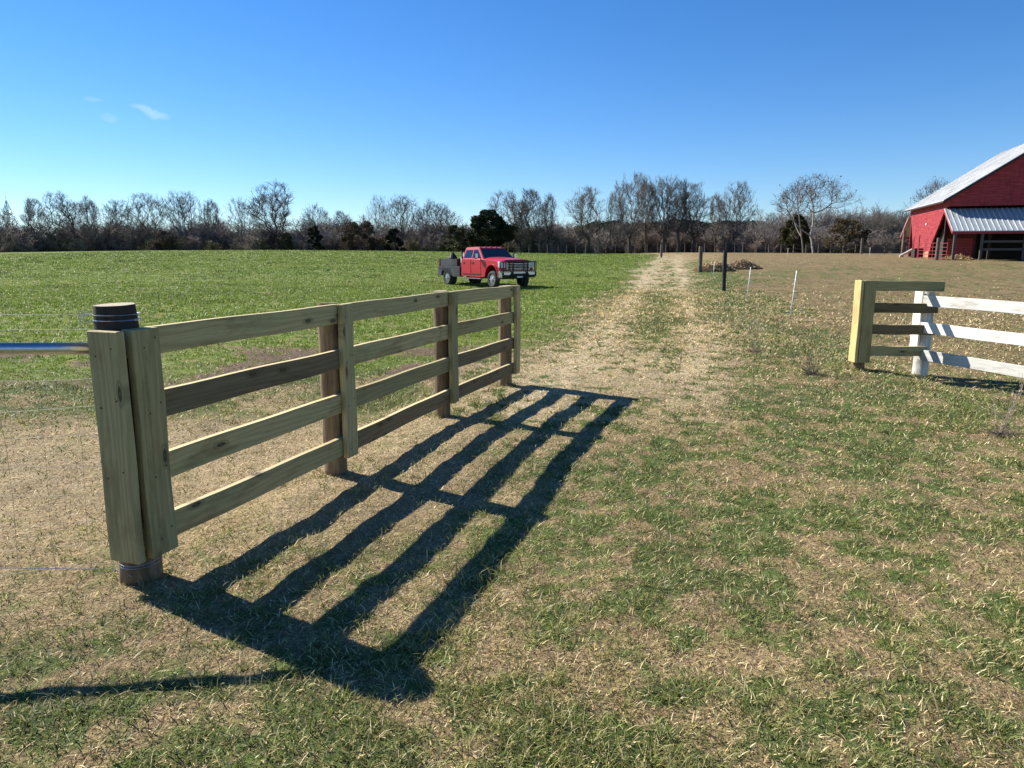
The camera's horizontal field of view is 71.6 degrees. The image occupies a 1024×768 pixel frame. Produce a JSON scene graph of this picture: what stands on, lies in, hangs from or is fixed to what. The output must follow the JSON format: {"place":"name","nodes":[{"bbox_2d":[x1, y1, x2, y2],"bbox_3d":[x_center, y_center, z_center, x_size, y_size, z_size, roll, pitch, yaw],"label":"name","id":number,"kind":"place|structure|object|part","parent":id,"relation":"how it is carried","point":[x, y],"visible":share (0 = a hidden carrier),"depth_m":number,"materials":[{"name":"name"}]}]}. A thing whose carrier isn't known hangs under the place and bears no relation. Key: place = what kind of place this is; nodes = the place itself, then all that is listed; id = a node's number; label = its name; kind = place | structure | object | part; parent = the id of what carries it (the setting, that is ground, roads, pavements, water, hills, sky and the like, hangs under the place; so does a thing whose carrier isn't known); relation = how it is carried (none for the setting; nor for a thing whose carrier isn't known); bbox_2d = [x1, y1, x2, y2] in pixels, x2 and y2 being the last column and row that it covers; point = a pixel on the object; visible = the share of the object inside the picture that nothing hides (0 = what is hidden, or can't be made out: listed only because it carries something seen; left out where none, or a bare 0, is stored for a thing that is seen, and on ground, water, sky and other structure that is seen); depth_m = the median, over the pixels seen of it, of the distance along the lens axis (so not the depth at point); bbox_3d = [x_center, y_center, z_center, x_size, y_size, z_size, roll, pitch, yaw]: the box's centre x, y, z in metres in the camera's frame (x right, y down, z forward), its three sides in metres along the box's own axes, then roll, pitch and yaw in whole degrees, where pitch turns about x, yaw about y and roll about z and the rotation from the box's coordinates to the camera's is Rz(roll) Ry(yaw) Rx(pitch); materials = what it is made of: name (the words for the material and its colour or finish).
{"place":"outdoors","nodes":[
{"label":"outdoors","id":0,"kind":"place"},
{"bbox_2d":[0,250,1023,767],"bbox_3d":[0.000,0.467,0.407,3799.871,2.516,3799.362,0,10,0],"label":"ground","id":1,"kind":"structure","parent":0,"point":[848,272],"depth_m":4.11,"materials":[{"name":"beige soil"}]},
{"bbox_2d":[3,195,12,225],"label":"lattice tower","id":2,"kind":"structure","parent":1,"relation":"on","point":[8,206],"depth_m":291.68,"materials":[{"name":"metal"}]},
{"bbox_2d":[0,206,19,230],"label":"bare tree","id":3,"kind":"object","parent":1,"relation":"on","point":[7,223],"visible":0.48,"depth_m":146.12,"materials":[{"name":"brown plant"}]},
{"bbox_2d":[19,197,51,237],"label":"bare tree","id":4,"kind":"object","parent":1,"relation":"on","point":[28,214],"visible":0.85,"depth_m":143.62,"materials":[{"name":"brown plant"}]},
{"bbox_2d":[37,189,84,251],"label":"bare tree","id":5,"kind":"object","parent":1,"relation":"on","point":[63,212],"visible":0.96,"depth_m":139.70,"materials":[{"name":"brown plant"}]},
{"bbox_2d":[77,194,101,238],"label":"bare tree","id":6,"kind":"object","parent":1,"relation":"on","point":[92,218],"visible":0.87,"depth_m":141.79,"materials":[{"name":"brown plant"}]},
{"bbox_2d":[98,199,132,236],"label":"bare tree","id":7,"kind":"object","parent":1,"relation":"on","point":[115,222],"visible":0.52,"depth_m":145.55,"materials":[{"name":"brown plant"}]},
{"bbox_2d":[114,193,175,242],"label":"bare tree","id":8,"kind":"object","parent":1,"relation":"on","point":[155,223],"visible":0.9,"depth_m":141.30,"materials":[{"name":"brown plant"}]},
{"bbox_2d":[144,230,184,250],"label":"brown bush","id":9,"kind":"object","parent":1,"relation":"on","point":[163,237],"visible":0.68,"depth_m":134.99,"materials":[{"name":"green plant"}]},
{"bbox_2d":[162,190,207,235],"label":"bare tree","id":10,"kind":"object","parent":1,"relation":"on","point":[181,214],"visible":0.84,"depth_m":142.68,"materials":[{"name":"brown plant"}]},
{"bbox_2d":[197,199,220,233],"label":"bare tree","id":11,"kind":"object","parent":1,"relation":"on","point":[207,216],"visible":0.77,"depth_m":145.60,"materials":[{"name":"brown plant"}]},
{"bbox_2d":[222,196,266,246],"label":"bare tree","id":12,"kind":"object","parent":1,"relation":"on","point":[240,214],"visible":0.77,"depth_m":138.80,"materials":[{"name":"brown plant"}]},
{"bbox_2d":[238,180,295,242],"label":"bare tree","id":13,"kind":"object","parent":1,"relation":"on","point":[263,199],"visible":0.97,"depth_m":140.44,"materials":[{"name":"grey plant"}]},
{"bbox_2d":[275,232,296,249],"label":"olive bush","id":14,"kind":"object","parent":1,"relation":"on","point":[286,236],"visible":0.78,"depth_m":134.73,"materials":[{"name":"green plant"}]},
{"bbox_2d":[0,211,581,253],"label":"undergrowth","id":15,"kind":"object","parent":1,"relation":"on","point":[12,239],"visible":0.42,"depth_m":140.35,"materials":[{"name":"brown plant"}]},
{"bbox_2d":[87,285,520,584],"bbox_3d":[-0.993,-0.156,6.265,0.292,1.468,6.074,3,11,18],"label":"board fence","id":16,"kind":"object","parent":1,"relation":"on","point":[137,403],"visible":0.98,"depth_m":4.20,"materials":[{"name":"brown wood"}]},
{"bbox_2d":[0,311,162,575],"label":"woven wire fence","id":17,"kind":"object","parent":16,"relation":"attached to","point":[41,348],"visible":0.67,"depth_m":3.41,"materials":[{"name":"metal"}]},
{"bbox_2d":[294,204,336,244],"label":"bare tree","id":18,"kind":"object","parent":1,"relation":"on","point":[313,221],"visible":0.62,"depth_m":141.82,"materials":[{"name":"brown plant"}]},
{"bbox_2d":[307,226,324,249],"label":"evergreen bush","id":19,"kind":"object","parent":1,"relation":"on","point":[316,245],"visible":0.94,"depth_m":130.76,"materials":[{"name":"green plant"}]},
{"bbox_2d":[329,210,353,234],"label":"bare tree","id":20,"kind":"object","parent":1,"relation":"on","point":[341,223],"visible":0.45,"depth_m":145.68,"materials":[{"name":"brown plant"}]},
{"bbox_2d":[339,221,384,250],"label":"brown bush","id":21,"kind":"object","parent":1,"relation":"on","point":[347,238],"visible":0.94,"depth_m":132.87,"materials":[{"name":"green plant"}]},
{"bbox_2d":[361,194,398,238],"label":"bare tree","id":22,"kind":"object","parent":1,"relation":"on","point":[379,212],"visible":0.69,"depth_m":141.68,"materials":[{"name":"brown plant"}]},
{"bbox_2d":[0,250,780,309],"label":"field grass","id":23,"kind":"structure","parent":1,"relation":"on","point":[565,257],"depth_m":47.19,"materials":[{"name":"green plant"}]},
{"bbox_2d":[383,228,406,250],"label":"evergreen bush","id":24,"kind":"object","parent":1,"relation":"on","point":[391,237],"visible":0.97,"depth_m":131.23,"materials":[{"name":"green plant"}]},
{"bbox_2d":[383,193,422,240],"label":"bare tree","id":25,"kind":"object","parent":1,"relation":"on","point":[400,229],"visible":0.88,"depth_m":142.91,"materials":[{"name":"brown plant"}]},
{"bbox_2d":[409,199,463,240],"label":"bare tree","id":26,"kind":"object","parent":1,"relation":"on","point":[428,208],"visible":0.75,"depth_m":141.40,"materials":[{"name":"brown plant"}]},
{"bbox_2d":[442,225,469,251],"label":"olive bush","id":27,"kind":"object","parent":1,"relation":"on","point":[459,232],"visible":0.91,"depth_m":124.20,"materials":[{"name":"green plant"}]},
{"bbox_2d":[438,246,535,287],"bbox_3d":[-1.401,-6.042,36.445,2.520,1.995,6.351,-7,12,-34],"label":"pickup truck","id":28,"kind":"object","parent":1,"relation":"on","point":[494,265],"visible":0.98,"depth_m":35.13,"materials":[{"name":"red metal"}]},
{"bbox_3d":[-2.319,-5.938,36.025,0.053,0.740,0.810,-7,12,-34],"label":"door","id":29,"kind":"part","parent":28,"relation":"part of","materials":[{"name":"red metal"}]},
{"bbox_3d":[-2.190,-6.592,35.986,0.159,0.400,0.730,-7,12,-34],"label":"side window","id":30,"kind":"part","parent":28,"relation":"part of","materials":[{"name":"blue glass"}]},
{"bbox_3d":[-1.809,-5.806,35.299,0.053,0.740,0.900,-7,12,-34],"label":"door","id":31,"kind":"part","parent":28,"relation":"part of","materials":[{"name":"red metal"}]},
{"bbox_3d":[-1.695,-6.470,35.287,0.163,0.410,0.840,-7,12,-34],"label":"side window","id":32,"kind":"part","parent":28,"relation":"part of","materials":[{"name":"blue glass"}]},
{"bbox_2d":[465,209,519,246],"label":"cedar tree","id":33,"kind":"object","parent":1,"relation":"on","point":[492,226],"visible":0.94,"depth_m":115.63,"materials":[{"name":"green plant"}]},
{"bbox_2d":[486,189,531,243],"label":"bare tree","id":34,"kind":"object","parent":1,"relation":"on","point":[512,205],"visible":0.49,"depth_m":135.19,"materials":[{"name":"brown plant"}]},
{"bbox_2d":[513,188,550,252],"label":"bare tree","id":35,"kind":"object","parent":1,"relation":"on","point":[528,210],"visible":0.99,"depth_m":131.91,"materials":[{"name":"brown plant"}]},
{"bbox_2d":[535,193,558,237],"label":"bare tree","id":36,"kind":"object","parent":1,"relation":"on","point":[551,215],"visible":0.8,"depth_m":133.93,"materials":[{"name":"brown plant"}]},
{"bbox_2d":[562,184,604,253],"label":"bare tree","id":37,"kind":"object","parent":1,"relation":"on","point":[582,232],"visible":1,"depth_m":126.37,"materials":[{"name":"brown plant"}]},
{"bbox_2d":[596,192,630,252],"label":"bare tree","id":38,"kind":"object","parent":1,"relation":"on","point":[620,230],"visible":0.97,"depth_m":124.50,"materials":[{"name":"brown plant"}]},
{"bbox_2d":[609,171,654,252],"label":"bare tree","id":39,"kind":"object","parent":1,"relation":"on","point":[641,211],"visible":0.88,"depth_m":125.79,"materials":[{"name":"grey plant"}]},
{"bbox_2d":[508,242,765,253],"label":"wire fence","id":40,"kind":"object","parent":1,"relation":"on","point":[666,246],"visible":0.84,"depth_m":109.98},
{"bbox_2d":[633,176,659,252],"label":"bare tree","id":41,"kind":"object","parent":1,"relation":"on","point":[645,225],"visible":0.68,"depth_m":129.20,"materials":[{"name":"brown plant"}]},
{"bbox_2d":[660,244,662,256],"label":"gate post","id":42,"kind":"object","parent":1,"relation":"on","point":[661,249],"visible":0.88,"depth_m":76.56,"materials":[{"name":"grey wood"}]},
{"bbox_2d":[643,174,685,252],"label":"bare tree","id":43,"kind":"object","parent":1,"relation":"on","point":[664,210],"visible":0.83,"depth_m":127.02,"materials":[{"name":"brown plant"}]},
{"bbox_2d":[568,219,763,235],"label":"pine wood","id":44,"kind":"object","parent":1,"relation":"on","point":[604,222],"visible":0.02,"depth_m":250.45,"materials":[{"name":"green plant"}]},
{"bbox_2d":[664,178,692,252],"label":"bare tree","id":45,"kind":"object","parent":1,"relation":"on","point":[676,200],"visible":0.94,"depth_m":124.98,"materials":[{"name":"brown plant"}]},
{"bbox_2d":[673,181,716,252],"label":"bare tree","id":46,"kind":"object","parent":1,"relation":"on","point":[692,233],"visible":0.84,"depth_m":125.93,"materials":[{"name":"brown plant"}]},
{"bbox_2d":[500,218,895,253],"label":"thicket","id":47,"kind":"object","parent":1,"relation":"on","point":[723,241],"visible":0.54,"depth_m":133.78,"materials":[{"name":"brown plant"}]},
{"bbox_2d":[698,246,702,271],"bbox_3d":[12.025,-7.883,45.321,0.284,1.799,0.277,0,10,0],"label":"fence post","id":48,"kind":"object","parent":1,"relation":"on","point":[700,258],"visible":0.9,"depth_m":45.20,"materials":[{"name":"grey wood"}]},
{"bbox_2d":[692,260,735,271],"bbox_3d":[13.207,-7.619,46.388,2.897,0.930,1.540,0,10,0],"label":"heap","id":49,"kind":"object","parent":1,"relation":"on","point":[710,267],"visible":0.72,"depth_m":46.03,"materials":[{"name":"brown plant"}]},
{"bbox_2d":[707,193,730,252],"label":"bare tree","id":50,"kind":"object","parent":1,"relation":"on","point":[714,218],"visible":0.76,"depth_m":128.39,"materials":[{"name":"brown plant"}]},
{"bbox_2d":[722,250,726,290],"bbox_3d":[8.723,-4.564,29.154,0.198,1.809,0.181,0,10,0],"label":"fence post","id":51,"kind":"object","parent":1,"relation":"on","point":[724,267],"visible":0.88,"depth_m":29.07,"materials":[{"name":"black wood"}]},
{"bbox_2d":[715,180,758,252],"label":"bare tree","id":52,"kind":"object","parent":1,"relation":"on","point":[726,216],"visible":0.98,"depth_m":123.23,"materials":[{"name":"brown plant"}]},
{"bbox_2d":[729,259,763,269],"bbox_3d":[15.592,-8.069,48.312,3.120,0.921,1.640,0,10,0],"label":"brush heap","id":53,"kind":"object","parent":1,"relation":"on","point":[742,265],"visible":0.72,"depth_m":47.94,"materials":[{"name":"brown plant"}]},
{"bbox_2d":[741,313,764,352],"bbox_3d":[4.187,-0.949,12.249,0.377,0.808,0.521,-4,11,-23],"label":"dead weed","id":54,"kind":"object","parent":1,"relation":"on","point":[754,350],"visible":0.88,"depth_m":12.25,"materials":[{"name":"brown plant"}]},
{"bbox_2d":[745,209,783,249],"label":"bare tree","id":55,"kind":"object","parent":1,"relation":"on","point":[764,224],"visible":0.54,"depth_m":128.58,"materials":[{"name":"brown plant"}]},
{"bbox_2d":[790,270,796,316],"bbox_3d":[7.403,-2.316,18.687,0.119,1.327,0.063,0,10,0],"label":"fence stake","id":56,"kind":"object","parent":1,"relation":"on","point":[793,294],"visible":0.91,"depth_m":18.67,"materials":[{"name":"white plastic"}]},
{"bbox_2d":[779,214,813,252],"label":"cedar tree","id":57,"kind":"object","parent":1,"relation":"on","point":[794,238],"visible":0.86,"depth_m":108.98,"materials":[{"name":"green plant"}]},
{"bbox_2d":[774,180,823,252],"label":"bare tree","id":58,"kind":"object","parent":1,"relation":"on","point":[798,208],"visible":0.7,"depth_m":99.81,"materials":[{"name":"brown plant"}]},
{"bbox_2d":[756,243,856,252],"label":"paddock fence","id":59,"kind":"object","parent":1,"relation":"on","point":[781,248],"visible":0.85,"depth_m":97.22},
{"bbox_2d":[770,317,848,375],"bbox_3d":[4.082,-0.522,9.869,0.803,0.797,0.893,0,10,0],"label":"dead weed","id":60,"kind":"object","parent":1,"relation":"on","point":[810,373],"visible":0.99,"depth_m":9.88,"materials":[{"name":"brown plant"}]},
{"bbox_2d":[771,172,864,252],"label":"bare tree","id":61,"kind":"object","parent":1,"relation":"on","point":[811,194],"visible":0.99,"depth_m":97.23,"materials":[{"name":"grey plant"}]},
{"bbox_2d":[753,199,910,252],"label":"woodland","id":62,"kind":"object","parent":1,"relation":"on","point":[826,220],"visible":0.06,"depth_m":154.24,"materials":[{"name":"brown plant"}]},
{"bbox_2d":[824,217,872,252],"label":"olive bush","id":63,"kind":"object","parent":1,"relation":"on","point":[843,224],"visible":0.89,"depth_m":108.75,"materials":[{"name":"green plant"}]},
{"bbox_2d":[848,213,869,229],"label":"bare tree","id":64,"kind":"object","parent":1,"relation":"on","point":[854,218],"visible":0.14,"depth_m":146.27,"materials":[{"name":"brown plant"}]},
{"bbox_2d":[860,213,883,234],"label":"bare tree","id":65,"kind":"object","parent":1,"relation":"on","point":[869,219],"visible":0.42,"depth_m":145.73,"materials":[{"name":"brown plant"}]},
{"bbox_2d":[864,211,896,240],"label":"bare tree","id":66,"kind":"object","parent":1,"relation":"on","point":[884,220],"visible":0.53,"depth_m":145.42,"materials":[{"name":"brown plant"}]},
{"bbox_2d":[860,238,907,253],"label":"rail fence","id":67,"kind":"object","parent":1,"relation":"on","point":[862,248],"visible":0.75,"depth_m":90.34,"materials":[{"name":"grey wood"}]},
{"bbox_2d":[881,209,909,236],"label":"bare tree","id":68,"kind":"object","parent":1,"relation":"on","point":[895,219],"visible":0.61,"depth_m":145.77,"materials":[{"name":"brown plant"}]},
{"bbox_2d":[848,280,944,369],"bbox_3d":[5.527,-0.813,10.227,1.234,1.352,0.274,0,10,0],"label":"pine return fence","id":69,"kind":"object","parent":1,"relation":"on","point":[864,328],"visible":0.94,"depth_m":10.12,"materials":[{"name":"wood"}]},
{"bbox_2d":[892,212,910,237],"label":"bare tree","id":70,"kind":"object","parent":1,"relation":"on","point":[902,221],"visible":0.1,"depth_m":146.38,"materials":[{"name":"brown plant"}]},
{"bbox_2d":[901,231,905,256],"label":"gate post","id":71,"kind":"object","parent":1,"relation":"on","point":[903,242],"visible":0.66,"depth_m":68.58,"materials":[{"name":"grey wood"}]},
{"bbox_2d":[899,249,912,256],"bbox_3d":[35.999,-11.970,64.906,1.209,0.793,0.216,0,10,0],"label":"log","id":72,"kind":"object","parent":1,"relation":"on","point":[904,253],"visible":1,"depth_m":64.83,"materials":[{"name":"grey wood"}]},
{"bbox_2d":[911,248,922,257],"bbox_3d":[37.109,-12.006,65.085,0.760,0.840,0.695,0,10,0],"label":"feed box","id":73,"kind":"object","parent":1,"relation":"on","point":[914,253],"visible":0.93,"depth_m":64.84,"materials":[{"name":"grey wood"}]},
{"bbox_2d":[910,176,952,204],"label":"bare tree","id":74,"kind":"object","parent":1,"relation":"on","point":[932,187],"visible":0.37,"depth_m":108.38,"materials":[{"name":"brown plant"}]},
{"bbox_2d":[918,243,947,258],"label":"tube gate","id":75,"kind":"structure","parent":1,"relation":"on","point":[932,254],"depth_m":58.10,"materials":[{"name":"metal"}]},
{"bbox_2d":[934,238,940,259],"bbox_3d":[34.129,-10.785,56.958,0.290,1.853,0.290,0,10,0],"label":"gate post","id":76,"kind":"object","parent":1,"relation":"on","point":[937,249],"visible":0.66,"depth_m":56.87,"materials":[{"name":"grey wood"}]},
{"bbox_2d":[938,253,974,259],"bbox_3d":[36.091,-10.242,57.594,3.129,0.715,1.674,0,10,0],"label":"hay","id":77,"kind":"object","parent":1,"relation":"on","point":[959,257],"visible":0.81,"depth_m":57.24},
{"bbox_2d":[900,144,1023,259],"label":"barn","id":78,"kind":"structure","parent":1,"relation":"on","point":[977,212],"depth_m":57.66,"materials":[{"name":"wood"}]},
{"bbox_2d":[909,291,1023,377],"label":"white board fence","id":79,"kind":"object","parent":1,"relation":"on","point":[920,366],"visible":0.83,"depth_m":9.55,"materials":[{"name":"white wood"}]},
{"bbox_2d":[973,375,1023,437],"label":"dead weed","id":80,"kind":"object","parent":1,"relation":"on","point":[1002,433],"visible":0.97,"depth_m":6.66,"materials":[{"name":"brown plant"}]},
{"bbox_2d":[0,257,1023,767],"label":"dry grass","id":81,"kind":"structure","parent":0,"point":[650,487],"depth_m":4.14,"materials":[{"name":"plant"}]},
{"bbox_2d":[0,0,1023,233],"label":"sky","id":82,"kind":"structure","parent":0,"point":[454,104],"materials":[{"name":"blue"}]},
{"bbox_3d":[-3.187,-6.561,38.215,0.600,0.377,0.700,-7,12,-34],"label":"crate","id":83,"kind":"object","parent":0,"visible":0},
{"bbox_2d":[448,252,456,258],"bbox_3d":[-3.187,-6.926,38.149,0.407,0.358,0.405,-7,12,-34],"label":"tarped load","id":84,"kind":"object","parent":83,"relation":"on","point":[452,255],"visible":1,"depth_m":38.04,"materials":[{"name":"grey fabric"}]}
]}

